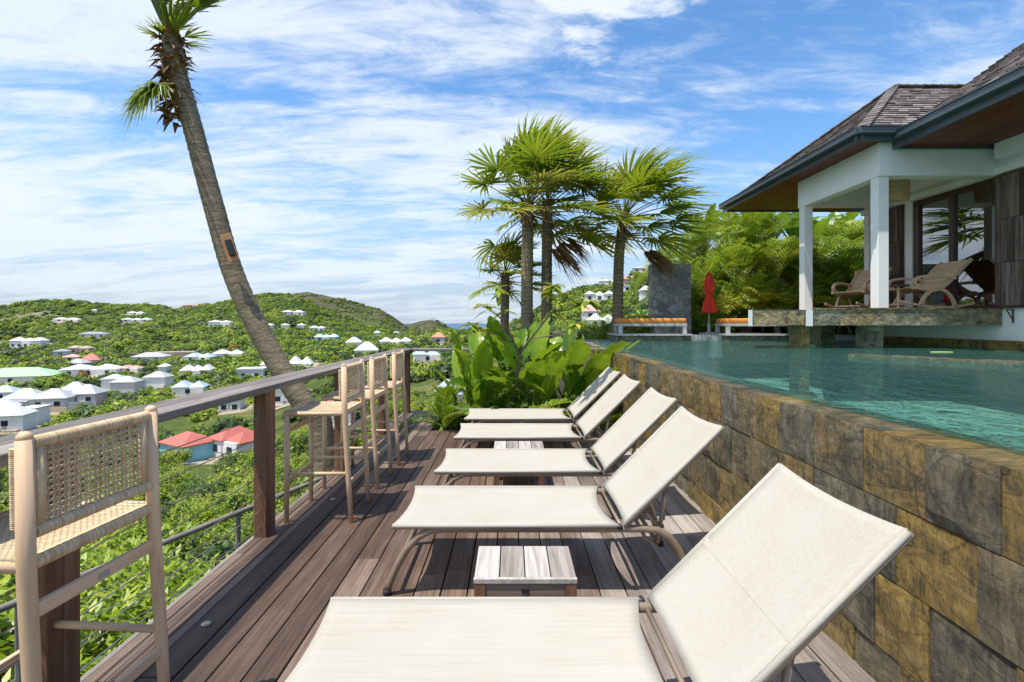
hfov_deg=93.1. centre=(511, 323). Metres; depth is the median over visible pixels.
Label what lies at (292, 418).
dark tree
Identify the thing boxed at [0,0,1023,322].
sky
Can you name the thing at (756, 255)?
feather palm
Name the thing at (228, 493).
leafy tree
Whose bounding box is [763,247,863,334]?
feather palm
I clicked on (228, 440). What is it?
house
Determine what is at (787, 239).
feather palm
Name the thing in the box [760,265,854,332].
feather palm
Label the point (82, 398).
window
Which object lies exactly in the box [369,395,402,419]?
leafy tree
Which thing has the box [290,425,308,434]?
leafy tree
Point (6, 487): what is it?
dark tree
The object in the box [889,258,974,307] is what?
planter chair
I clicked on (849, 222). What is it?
feather palm
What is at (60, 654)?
balustrade
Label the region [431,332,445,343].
house
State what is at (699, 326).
garden shrub
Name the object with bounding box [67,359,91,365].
house
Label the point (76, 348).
house
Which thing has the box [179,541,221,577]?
hedge shrub
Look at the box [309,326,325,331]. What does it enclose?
house
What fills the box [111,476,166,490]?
leafy tree
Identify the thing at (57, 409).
garden wall
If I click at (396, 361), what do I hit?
bar stool
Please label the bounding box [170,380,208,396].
house
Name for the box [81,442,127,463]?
dark tree
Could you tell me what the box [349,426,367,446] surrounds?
leafy tree
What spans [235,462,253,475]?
leafy tree
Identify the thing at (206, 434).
leafy tree
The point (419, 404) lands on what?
leafy tree
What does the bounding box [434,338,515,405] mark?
paddle plant
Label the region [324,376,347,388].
leafy tree
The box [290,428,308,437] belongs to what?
leafy tree
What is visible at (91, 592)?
hedge shrub
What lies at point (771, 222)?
feather palm
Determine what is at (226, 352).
house
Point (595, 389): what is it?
sun lounger
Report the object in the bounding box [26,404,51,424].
house
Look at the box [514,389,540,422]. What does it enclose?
bed shrub
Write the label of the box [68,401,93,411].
retaining wall
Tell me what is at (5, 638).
hedge shrub
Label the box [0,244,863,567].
hills
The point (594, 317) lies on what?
house
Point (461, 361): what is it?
paddle plant
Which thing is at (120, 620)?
hedge shrub
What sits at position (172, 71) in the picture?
leaning palm
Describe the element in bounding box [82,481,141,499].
leafy tree
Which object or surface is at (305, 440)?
leafy tree
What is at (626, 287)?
house
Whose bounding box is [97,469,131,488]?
leafy tree
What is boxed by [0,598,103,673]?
hedge shrub
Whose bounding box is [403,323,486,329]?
sea
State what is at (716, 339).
pool coping
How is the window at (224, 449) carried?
in the house at (228, 440)
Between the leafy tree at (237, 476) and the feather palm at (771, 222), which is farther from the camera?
the leafy tree at (237, 476)
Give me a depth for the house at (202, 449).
88.14 m
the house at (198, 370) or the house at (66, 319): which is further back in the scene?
the house at (66, 319)
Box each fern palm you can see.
[454,378,513,422]
[468,385,578,442]
[562,391,622,431]
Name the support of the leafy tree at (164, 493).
on the hills
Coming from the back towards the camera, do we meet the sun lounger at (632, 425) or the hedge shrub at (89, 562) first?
the hedge shrub at (89, 562)
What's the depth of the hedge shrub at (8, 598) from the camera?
5.03 m
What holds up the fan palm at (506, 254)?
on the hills
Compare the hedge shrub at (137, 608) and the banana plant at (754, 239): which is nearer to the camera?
the hedge shrub at (137, 608)
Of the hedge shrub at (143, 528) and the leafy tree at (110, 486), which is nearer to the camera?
the hedge shrub at (143, 528)
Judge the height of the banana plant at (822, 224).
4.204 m
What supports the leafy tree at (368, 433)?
on the hills
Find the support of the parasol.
on the pool coping
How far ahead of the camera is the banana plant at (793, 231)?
16.84 m
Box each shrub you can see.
[0,529,119,612]
[0,542,209,681]
[0,544,95,681]
[0,593,12,646]
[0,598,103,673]
[1,556,112,631]
[2,543,180,681]
[80,520,175,566]
[80,521,212,613]
[80,536,163,589]
[80,537,124,563]
[80,551,218,586]
[80,563,213,661]
[80,577,122,600]
[80,588,139,676]
[83,531,146,569]
[84,533,187,602]
[114,504,180,546]
[170,494,241,539]
[177,520,252,576]
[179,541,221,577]
[241,476,315,537]
[247,498,296,534]
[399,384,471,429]
[442,385,476,428]
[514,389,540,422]
[527,386,565,406]
[553,386,591,422]
[576,327,597,339]
[578,319,606,334]
[585,329,605,339]
[595,306,650,338]
[606,326,633,337]
[691,302,745,333]
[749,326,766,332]
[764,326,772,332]
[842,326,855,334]
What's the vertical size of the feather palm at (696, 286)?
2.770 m
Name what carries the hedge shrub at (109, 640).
on the hills
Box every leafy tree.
[0,239,857,416]
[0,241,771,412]
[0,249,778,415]
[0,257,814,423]
[0,466,8,488]
[0,482,8,499]
[0,493,8,511]
[37,421,53,428]
[54,417,76,424]
[81,460,97,491]
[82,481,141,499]
[83,408,98,417]
[83,437,114,449]
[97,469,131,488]
[111,456,164,472]
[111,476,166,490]
[115,465,164,484]
[115,505,200,559]
[128,450,168,465]
[134,475,176,505]
[158,431,169,444]
[159,444,193,466]
[159,463,193,477]
[159,466,196,490]
[160,463,185,473]
[164,482,181,498]
[167,483,184,499]
[168,490,233,526]
[170,488,223,515]
[178,469,229,494]
[185,423,209,434]
[188,410,212,422]
[190,479,253,518]
[192,428,213,435]
[194,527,223,548]
[196,461,253,492]
[204,511,252,547]
[205,409,218,415]
[206,482,249,500]
[210,450,242,467]
[233,416,247,425]
[233,511,253,528]
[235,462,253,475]
[236,446,253,467]
[243,418,253,426]
[247,473,293,503]
[248,455,277,469]
[275,450,302,467]
[275,457,304,482]
[277,431,305,456]
[289,451,314,492]
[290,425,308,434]
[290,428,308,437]
[290,430,308,451]
[300,428,308,450]
[320,387,332,393]
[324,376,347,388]
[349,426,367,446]
[356,411,369,417]
[358,420,392,444]
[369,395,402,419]
[376,404,401,419]
[388,389,400,396]
[388,392,397,402]
[410,385,425,400]
[410,393,433,409]
[410,394,423,407]
[420,389,435,403]
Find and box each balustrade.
[0,348,412,681]
[411,348,602,406]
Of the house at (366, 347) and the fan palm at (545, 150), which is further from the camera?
the house at (366, 347)
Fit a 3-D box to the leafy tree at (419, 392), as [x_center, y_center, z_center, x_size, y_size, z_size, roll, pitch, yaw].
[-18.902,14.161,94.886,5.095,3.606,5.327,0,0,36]
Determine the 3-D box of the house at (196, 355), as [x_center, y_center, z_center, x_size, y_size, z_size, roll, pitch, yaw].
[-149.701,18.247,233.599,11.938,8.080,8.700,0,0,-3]
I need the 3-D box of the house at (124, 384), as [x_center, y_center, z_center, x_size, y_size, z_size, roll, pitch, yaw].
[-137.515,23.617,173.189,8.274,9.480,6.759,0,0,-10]
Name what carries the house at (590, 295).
on the hills
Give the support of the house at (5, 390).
on the hills
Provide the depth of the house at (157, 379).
177.40 m
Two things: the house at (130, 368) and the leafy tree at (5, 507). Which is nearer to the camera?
the leafy tree at (5, 507)
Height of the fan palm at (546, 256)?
9.955 m
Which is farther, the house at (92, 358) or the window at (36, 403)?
the house at (92, 358)
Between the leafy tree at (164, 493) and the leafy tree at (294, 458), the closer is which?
the leafy tree at (164, 493)
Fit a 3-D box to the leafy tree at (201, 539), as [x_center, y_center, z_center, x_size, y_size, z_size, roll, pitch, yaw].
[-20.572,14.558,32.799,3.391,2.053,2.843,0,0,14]
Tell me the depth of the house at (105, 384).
176.83 m
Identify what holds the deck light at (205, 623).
on the deck
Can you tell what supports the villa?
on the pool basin
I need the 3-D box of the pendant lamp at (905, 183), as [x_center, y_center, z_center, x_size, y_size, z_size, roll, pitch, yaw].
[7.340,-2.587,9.200,0.356,0.530,0.356,0,0,0]
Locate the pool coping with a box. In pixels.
[691,334,855,357]
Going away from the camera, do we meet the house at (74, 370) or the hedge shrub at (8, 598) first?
the hedge shrub at (8, 598)
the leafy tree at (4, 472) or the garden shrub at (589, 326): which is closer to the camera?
the garden shrub at (589, 326)
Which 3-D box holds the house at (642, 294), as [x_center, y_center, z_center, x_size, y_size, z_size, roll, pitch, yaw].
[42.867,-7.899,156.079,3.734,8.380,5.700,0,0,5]
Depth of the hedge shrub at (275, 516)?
31.18 m
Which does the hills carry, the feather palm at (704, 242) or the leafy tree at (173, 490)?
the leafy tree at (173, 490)
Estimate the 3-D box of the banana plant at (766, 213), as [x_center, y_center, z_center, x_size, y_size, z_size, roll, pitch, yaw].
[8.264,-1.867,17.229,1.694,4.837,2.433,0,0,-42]
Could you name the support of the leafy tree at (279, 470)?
on the hills
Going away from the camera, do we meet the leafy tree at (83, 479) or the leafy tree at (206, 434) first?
the leafy tree at (83, 479)
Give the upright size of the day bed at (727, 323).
0.375 m
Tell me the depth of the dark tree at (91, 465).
78.14 m
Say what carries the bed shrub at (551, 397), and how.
on the soil bed
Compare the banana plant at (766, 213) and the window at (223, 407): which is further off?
the window at (223, 407)
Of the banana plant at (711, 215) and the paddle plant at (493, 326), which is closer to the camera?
the paddle plant at (493, 326)
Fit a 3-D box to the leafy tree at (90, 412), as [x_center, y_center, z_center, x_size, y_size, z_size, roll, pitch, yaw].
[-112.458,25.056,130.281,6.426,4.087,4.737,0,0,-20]
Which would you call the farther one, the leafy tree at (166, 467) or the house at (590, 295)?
the house at (590, 295)
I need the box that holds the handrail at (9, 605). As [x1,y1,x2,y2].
[0,477,321,681]
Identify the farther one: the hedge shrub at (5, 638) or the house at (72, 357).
the house at (72, 357)
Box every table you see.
[474,546,576,596]
[494,441,544,485]
[889,284,909,307]
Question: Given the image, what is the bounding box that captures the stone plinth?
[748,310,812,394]
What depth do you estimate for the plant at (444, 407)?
6.60 m
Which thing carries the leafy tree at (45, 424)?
on the hills
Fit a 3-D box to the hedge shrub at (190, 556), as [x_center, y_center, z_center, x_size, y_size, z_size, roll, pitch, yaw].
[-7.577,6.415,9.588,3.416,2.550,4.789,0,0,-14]
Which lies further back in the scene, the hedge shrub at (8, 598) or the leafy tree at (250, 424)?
the leafy tree at (250, 424)
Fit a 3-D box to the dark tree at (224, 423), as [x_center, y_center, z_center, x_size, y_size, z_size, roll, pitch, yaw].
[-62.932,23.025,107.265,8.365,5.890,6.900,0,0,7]
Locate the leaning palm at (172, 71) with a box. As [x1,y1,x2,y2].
[117,0,333,483]
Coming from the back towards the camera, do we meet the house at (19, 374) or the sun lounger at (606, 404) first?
the house at (19, 374)
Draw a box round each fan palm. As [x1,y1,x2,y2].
[453,110,634,397]
[466,228,568,365]
[493,128,650,338]
[577,141,734,332]
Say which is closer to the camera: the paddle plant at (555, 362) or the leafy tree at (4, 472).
the paddle plant at (555, 362)
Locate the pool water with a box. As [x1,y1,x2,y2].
[586,339,1023,452]
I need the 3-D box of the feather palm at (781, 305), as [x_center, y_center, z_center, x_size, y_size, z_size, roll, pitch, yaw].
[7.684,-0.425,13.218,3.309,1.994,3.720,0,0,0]
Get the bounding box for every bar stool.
[0,405,169,681]
[283,359,370,522]
[321,354,392,489]
[350,350,408,465]
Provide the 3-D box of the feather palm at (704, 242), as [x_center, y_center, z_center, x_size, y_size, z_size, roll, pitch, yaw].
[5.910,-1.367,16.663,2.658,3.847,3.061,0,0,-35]
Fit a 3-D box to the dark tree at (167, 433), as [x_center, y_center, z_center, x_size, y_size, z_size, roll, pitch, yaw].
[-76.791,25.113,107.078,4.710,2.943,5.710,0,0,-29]
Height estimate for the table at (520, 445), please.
0.351 m
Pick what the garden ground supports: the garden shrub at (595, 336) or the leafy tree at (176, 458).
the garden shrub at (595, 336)
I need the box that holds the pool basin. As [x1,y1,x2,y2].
[595,341,1023,447]
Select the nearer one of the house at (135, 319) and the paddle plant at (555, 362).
the paddle plant at (555, 362)
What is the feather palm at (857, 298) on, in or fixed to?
on the garden ground
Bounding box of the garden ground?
[552,332,609,398]
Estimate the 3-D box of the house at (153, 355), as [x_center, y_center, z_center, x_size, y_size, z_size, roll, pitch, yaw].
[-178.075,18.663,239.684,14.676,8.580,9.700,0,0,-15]
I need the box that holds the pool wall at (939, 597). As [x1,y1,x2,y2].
[581,339,1023,681]
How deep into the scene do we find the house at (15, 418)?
120.64 m
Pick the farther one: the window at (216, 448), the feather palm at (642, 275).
the window at (216, 448)
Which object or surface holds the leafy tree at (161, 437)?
on the hills
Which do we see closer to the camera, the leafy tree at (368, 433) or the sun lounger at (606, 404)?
the sun lounger at (606, 404)
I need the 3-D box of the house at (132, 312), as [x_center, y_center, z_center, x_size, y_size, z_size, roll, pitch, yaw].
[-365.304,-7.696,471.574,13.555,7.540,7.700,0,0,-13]
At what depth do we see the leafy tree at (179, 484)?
57.68 m
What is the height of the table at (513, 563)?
0.351 m
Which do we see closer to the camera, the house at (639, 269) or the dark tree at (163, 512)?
the dark tree at (163, 512)
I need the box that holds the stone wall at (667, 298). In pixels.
[648,264,690,333]
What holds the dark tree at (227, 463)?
on the hills
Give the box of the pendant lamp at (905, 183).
[889,179,910,202]
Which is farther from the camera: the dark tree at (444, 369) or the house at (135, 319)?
the house at (135, 319)
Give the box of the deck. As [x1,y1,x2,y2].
[83,410,875,681]
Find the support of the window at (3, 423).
in the house at (15, 418)
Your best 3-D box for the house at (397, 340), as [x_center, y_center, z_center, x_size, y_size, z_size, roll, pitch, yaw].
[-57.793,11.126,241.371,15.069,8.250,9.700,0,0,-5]
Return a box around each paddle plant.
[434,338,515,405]
[449,316,564,401]
[449,328,560,422]
[482,317,591,422]
[495,322,641,422]
[504,333,617,429]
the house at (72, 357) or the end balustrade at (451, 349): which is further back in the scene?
the house at (72, 357)
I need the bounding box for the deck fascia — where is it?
[80,410,427,681]
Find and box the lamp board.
[220,233,239,262]
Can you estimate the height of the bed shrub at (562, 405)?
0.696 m
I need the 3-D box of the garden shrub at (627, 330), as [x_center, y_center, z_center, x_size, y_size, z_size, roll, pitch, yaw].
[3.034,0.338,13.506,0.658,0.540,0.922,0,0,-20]
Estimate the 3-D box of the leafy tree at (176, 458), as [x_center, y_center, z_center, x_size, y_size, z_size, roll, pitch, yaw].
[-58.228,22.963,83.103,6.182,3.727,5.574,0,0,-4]
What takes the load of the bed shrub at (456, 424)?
on the soil bed
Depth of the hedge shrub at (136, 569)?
8.31 m
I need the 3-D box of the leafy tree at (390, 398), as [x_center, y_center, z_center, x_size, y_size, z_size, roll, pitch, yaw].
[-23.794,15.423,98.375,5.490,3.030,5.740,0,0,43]
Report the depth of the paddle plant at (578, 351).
7.03 m
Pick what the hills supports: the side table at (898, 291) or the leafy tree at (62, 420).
the leafy tree at (62, 420)
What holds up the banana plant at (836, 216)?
on the garden ground
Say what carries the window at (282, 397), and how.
in the house at (280, 399)
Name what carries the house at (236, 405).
on the hills
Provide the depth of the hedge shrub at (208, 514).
34.06 m
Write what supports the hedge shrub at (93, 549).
on the hills
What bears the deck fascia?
attached to the deck
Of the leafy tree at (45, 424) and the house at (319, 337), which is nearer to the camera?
the leafy tree at (45, 424)
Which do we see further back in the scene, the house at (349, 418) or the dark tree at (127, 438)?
the dark tree at (127, 438)
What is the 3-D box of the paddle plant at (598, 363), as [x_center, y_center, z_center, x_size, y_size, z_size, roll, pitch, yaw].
[0.718,0.817,6.878,1.762,1.522,0.873,0,0,0]
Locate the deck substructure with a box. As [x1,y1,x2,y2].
[433,420,562,596]
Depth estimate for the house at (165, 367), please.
207.28 m
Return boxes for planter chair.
[824,267,891,307]
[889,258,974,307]
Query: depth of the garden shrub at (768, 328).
15.24 m
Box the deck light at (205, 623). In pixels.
[201,621,211,626]
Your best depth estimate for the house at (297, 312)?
400.41 m
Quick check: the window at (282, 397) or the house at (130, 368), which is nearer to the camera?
the window at (282, 397)
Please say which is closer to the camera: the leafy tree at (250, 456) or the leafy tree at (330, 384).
the leafy tree at (250, 456)
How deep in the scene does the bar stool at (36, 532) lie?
1.49 m
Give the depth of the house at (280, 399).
132.22 m
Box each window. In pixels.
[1,420,13,425]
[35,402,45,404]
[49,402,59,405]
[81,397,90,400]
[185,389,193,392]
[213,444,221,452]
[221,405,227,409]
[222,446,231,454]
[228,405,236,408]
[275,396,284,401]
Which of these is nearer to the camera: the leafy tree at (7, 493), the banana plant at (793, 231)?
the banana plant at (793, 231)
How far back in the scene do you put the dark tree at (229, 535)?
27.71 m
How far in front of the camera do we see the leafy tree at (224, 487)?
58.11 m
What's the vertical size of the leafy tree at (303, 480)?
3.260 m
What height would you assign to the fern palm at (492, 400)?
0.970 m
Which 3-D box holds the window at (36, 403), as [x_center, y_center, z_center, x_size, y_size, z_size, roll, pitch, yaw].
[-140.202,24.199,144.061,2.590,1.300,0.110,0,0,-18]
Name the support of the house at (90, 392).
on the hills
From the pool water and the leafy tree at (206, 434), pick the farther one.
the leafy tree at (206, 434)
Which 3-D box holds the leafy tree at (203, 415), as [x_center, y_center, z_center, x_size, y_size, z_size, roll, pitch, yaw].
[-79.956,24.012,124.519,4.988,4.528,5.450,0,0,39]
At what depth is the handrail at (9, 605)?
3.72 m
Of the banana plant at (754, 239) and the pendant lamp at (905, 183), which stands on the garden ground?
the banana plant at (754, 239)
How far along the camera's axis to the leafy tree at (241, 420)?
112.86 m
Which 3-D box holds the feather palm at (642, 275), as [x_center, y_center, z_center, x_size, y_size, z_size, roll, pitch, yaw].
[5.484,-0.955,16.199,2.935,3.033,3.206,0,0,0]
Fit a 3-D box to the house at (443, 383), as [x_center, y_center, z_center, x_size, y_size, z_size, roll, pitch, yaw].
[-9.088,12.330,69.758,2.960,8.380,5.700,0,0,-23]
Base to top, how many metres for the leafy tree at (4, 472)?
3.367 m
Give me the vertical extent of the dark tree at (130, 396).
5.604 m
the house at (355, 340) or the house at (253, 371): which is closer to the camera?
the house at (253, 371)
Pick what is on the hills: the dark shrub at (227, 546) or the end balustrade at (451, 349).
the dark shrub at (227, 546)
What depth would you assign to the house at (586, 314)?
157.89 m
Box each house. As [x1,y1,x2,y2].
[0,367,61,381]
[0,385,20,398]
[0,388,43,406]
[0,399,22,407]
[0,404,38,431]
[9,337,48,347]
[26,388,76,411]
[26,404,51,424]
[52,349,71,356]
[53,317,81,321]
[59,364,121,375]
[60,354,79,360]
[61,381,83,390]
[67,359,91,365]
[68,345,95,353]
[71,384,108,405]
[79,332,109,337]
[82,353,102,362]
[100,374,123,388]
[108,376,144,392]
[120,318,151,322]
[120,365,142,371]
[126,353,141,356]
[127,311,143,313]
[131,352,172,360]
[142,371,174,388]
[157,363,171,371]
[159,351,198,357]
[159,431,214,462]
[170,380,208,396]
[179,364,214,375]
[184,352,215,360]
[206,426,253,460]
[208,320,232,326]
[212,349,243,356]
[219,399,244,412]
[236,367,267,376]
[275,389,288,407]
[281,323,289,328]
[282,310,305,315]
[289,356,314,366]
[297,323,305,327]
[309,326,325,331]
[314,334,339,340]
[328,400,356,425]
[345,337,362,345]
[354,342,378,352]
[379,337,411,343]
[412,351,440,363]
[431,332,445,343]
[434,379,463,403]
[579,305,600,321]
[584,291,612,301]
[586,313,611,326]
[599,279,609,284]
[623,285,630,291]
[632,267,646,272]
[638,285,647,299]
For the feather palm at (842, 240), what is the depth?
14.36 m
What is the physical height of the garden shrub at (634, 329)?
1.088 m
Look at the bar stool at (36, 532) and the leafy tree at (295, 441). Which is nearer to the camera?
the bar stool at (36, 532)
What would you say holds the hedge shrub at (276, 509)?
on the hills
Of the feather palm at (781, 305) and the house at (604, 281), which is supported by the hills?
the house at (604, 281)
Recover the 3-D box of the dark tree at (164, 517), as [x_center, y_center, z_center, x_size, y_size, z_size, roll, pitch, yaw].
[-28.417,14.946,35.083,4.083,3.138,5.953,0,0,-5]
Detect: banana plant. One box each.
[684,203,719,275]
[706,225,762,282]
[718,212,770,233]
[775,212,826,242]
[788,217,843,242]
[816,212,863,224]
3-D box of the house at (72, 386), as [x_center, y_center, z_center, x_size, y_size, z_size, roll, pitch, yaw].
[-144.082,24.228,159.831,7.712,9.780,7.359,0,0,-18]
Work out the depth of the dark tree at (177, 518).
39.57 m
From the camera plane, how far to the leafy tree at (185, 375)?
276.85 m
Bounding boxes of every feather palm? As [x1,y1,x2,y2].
[632,229,717,289]
[632,247,714,296]
[680,209,822,276]
[684,245,766,320]
[691,236,823,314]
[691,277,704,329]
[693,277,792,326]
[703,261,822,332]
[720,235,837,332]
[723,268,848,332]
[728,212,798,332]
[753,235,824,332]
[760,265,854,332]
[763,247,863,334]
[781,270,852,334]
[813,221,863,266]
[814,273,863,334]
[825,218,863,274]
[841,244,863,270]
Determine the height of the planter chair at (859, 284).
0.888 m
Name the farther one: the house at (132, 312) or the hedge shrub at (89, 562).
the house at (132, 312)
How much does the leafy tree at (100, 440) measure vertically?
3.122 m
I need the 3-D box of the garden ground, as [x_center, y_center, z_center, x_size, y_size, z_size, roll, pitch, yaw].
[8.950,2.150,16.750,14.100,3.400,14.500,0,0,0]
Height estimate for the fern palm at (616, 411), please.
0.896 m
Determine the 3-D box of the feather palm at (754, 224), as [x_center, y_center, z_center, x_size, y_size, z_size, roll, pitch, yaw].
[7.389,-1.577,15.532,4.052,4.264,2.635,0,0,0]
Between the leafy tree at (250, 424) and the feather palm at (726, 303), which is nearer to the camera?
the feather palm at (726, 303)
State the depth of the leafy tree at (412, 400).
86.72 m
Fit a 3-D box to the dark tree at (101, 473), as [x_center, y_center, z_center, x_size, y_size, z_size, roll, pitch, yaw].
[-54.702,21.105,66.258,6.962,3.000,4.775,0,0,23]
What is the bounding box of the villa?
[719,43,1023,400]
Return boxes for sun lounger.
[285,463,914,681]
[383,406,724,596]
[434,387,677,521]
[451,374,640,476]
[464,367,620,437]
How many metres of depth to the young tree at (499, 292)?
6.17 m
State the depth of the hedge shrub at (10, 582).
8.42 m
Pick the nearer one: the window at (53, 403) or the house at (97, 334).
the window at (53, 403)
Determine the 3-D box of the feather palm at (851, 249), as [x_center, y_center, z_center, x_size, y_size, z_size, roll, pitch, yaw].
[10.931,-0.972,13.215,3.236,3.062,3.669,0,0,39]
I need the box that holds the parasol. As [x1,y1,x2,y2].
[699,272,716,334]
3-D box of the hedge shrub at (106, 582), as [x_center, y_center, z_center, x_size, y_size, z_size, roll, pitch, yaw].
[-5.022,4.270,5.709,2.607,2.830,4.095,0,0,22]
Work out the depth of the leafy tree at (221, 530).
31.63 m
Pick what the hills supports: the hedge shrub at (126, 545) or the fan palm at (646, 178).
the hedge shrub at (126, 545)
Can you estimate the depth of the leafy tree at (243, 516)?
40.98 m
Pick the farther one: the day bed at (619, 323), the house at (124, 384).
the house at (124, 384)
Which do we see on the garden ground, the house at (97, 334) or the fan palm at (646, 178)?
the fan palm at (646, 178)
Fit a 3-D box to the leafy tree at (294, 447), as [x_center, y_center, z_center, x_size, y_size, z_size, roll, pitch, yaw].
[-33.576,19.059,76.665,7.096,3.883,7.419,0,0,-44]
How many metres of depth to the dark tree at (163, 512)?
41.86 m
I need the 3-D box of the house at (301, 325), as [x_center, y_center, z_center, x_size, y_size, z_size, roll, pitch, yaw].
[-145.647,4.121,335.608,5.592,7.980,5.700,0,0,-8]
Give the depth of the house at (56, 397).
145.52 m
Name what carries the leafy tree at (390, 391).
on the hills
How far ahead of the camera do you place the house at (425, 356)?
171.55 m
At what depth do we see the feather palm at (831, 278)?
12.70 m
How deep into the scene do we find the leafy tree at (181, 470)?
65.71 m
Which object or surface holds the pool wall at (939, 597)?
attached to the pool basin
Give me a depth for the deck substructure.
3.36 m
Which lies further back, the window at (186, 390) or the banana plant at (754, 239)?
the window at (186, 390)
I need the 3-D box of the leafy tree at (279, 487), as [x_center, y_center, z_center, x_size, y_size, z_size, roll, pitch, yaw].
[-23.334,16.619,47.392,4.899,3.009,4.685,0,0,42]
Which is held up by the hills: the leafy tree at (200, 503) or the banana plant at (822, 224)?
the leafy tree at (200, 503)
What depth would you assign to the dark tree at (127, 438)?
103.81 m
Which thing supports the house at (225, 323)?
on the hills
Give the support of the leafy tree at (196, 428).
on the hills
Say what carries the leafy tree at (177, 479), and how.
on the hills
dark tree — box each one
[0,476,8,493]
[0,488,8,509]
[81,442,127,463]
[81,456,93,468]
[93,467,127,481]
[97,499,169,541]
[116,391,144,400]
[119,430,136,445]
[158,430,174,437]
[160,499,169,520]
[166,472,224,510]
[171,502,229,527]
[204,526,253,552]
[205,414,245,433]
[214,458,237,472]
[216,448,249,461]
[239,444,253,456]
[275,436,283,446]
[282,410,297,422]
[431,362,451,380]
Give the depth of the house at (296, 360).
191.49 m
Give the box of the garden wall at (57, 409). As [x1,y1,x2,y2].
[50,407,67,412]
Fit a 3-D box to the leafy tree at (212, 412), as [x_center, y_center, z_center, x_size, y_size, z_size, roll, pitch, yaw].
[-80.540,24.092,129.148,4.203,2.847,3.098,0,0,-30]
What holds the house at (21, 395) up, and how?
on the hills
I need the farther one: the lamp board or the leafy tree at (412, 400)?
the leafy tree at (412, 400)
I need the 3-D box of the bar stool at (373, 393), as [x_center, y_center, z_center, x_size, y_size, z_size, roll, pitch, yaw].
[-1.413,0.873,4.455,0.520,1.156,0.469,0,0,1]
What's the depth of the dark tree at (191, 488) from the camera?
51.57 m
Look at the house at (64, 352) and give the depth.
253.88 m
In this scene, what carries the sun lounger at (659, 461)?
on the deck
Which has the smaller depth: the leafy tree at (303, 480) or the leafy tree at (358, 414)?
the leafy tree at (303, 480)
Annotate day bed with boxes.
[614,318,686,333]
[715,318,788,333]
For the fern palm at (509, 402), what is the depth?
6.54 m
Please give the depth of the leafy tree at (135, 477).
63.64 m
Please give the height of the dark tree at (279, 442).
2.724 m
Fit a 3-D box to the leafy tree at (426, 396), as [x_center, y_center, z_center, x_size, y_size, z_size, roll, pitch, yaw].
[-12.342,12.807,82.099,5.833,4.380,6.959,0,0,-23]
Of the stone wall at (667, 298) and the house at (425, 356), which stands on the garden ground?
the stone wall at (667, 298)
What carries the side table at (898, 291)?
on the villa
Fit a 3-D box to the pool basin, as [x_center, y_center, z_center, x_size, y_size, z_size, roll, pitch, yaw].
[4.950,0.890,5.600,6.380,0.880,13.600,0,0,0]
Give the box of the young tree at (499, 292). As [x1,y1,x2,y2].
[457,283,601,422]
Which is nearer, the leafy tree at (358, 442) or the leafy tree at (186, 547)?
the leafy tree at (186, 547)
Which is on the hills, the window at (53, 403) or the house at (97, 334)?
the house at (97, 334)
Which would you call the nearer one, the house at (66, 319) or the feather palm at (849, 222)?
the feather palm at (849, 222)
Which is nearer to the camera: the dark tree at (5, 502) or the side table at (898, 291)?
the side table at (898, 291)
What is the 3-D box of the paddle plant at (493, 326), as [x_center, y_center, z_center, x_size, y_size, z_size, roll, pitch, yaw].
[0.021,0.732,7.384,2.021,1.691,1.589,0,0,0]
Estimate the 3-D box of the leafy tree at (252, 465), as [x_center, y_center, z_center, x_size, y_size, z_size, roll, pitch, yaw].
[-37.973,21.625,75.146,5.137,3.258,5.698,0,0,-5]
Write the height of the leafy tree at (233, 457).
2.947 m
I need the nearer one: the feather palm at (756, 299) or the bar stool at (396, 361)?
the bar stool at (396, 361)
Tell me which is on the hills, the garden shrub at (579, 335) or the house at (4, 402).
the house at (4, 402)
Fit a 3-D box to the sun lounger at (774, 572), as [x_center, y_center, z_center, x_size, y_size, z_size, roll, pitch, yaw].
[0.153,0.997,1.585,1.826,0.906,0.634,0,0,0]
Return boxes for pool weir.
[848,354,1023,371]
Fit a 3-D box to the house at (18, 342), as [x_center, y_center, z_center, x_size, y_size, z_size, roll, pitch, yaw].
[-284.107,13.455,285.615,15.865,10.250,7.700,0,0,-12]
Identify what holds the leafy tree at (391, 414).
on the hills
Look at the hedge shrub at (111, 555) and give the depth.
18.72 m
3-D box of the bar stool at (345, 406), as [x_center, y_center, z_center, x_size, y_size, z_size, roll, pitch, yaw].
[-1.413,0.873,3.740,0.520,1.156,0.469,0,0,0]
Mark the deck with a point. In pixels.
(261, 604)
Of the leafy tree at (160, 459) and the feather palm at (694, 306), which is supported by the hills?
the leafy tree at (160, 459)
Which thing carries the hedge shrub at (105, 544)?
on the hills
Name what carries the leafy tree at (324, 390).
on the hills
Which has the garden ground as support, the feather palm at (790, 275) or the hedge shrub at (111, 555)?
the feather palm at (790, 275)
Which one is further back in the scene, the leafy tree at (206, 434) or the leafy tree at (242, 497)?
the leafy tree at (206, 434)
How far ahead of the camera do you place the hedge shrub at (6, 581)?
6.70 m

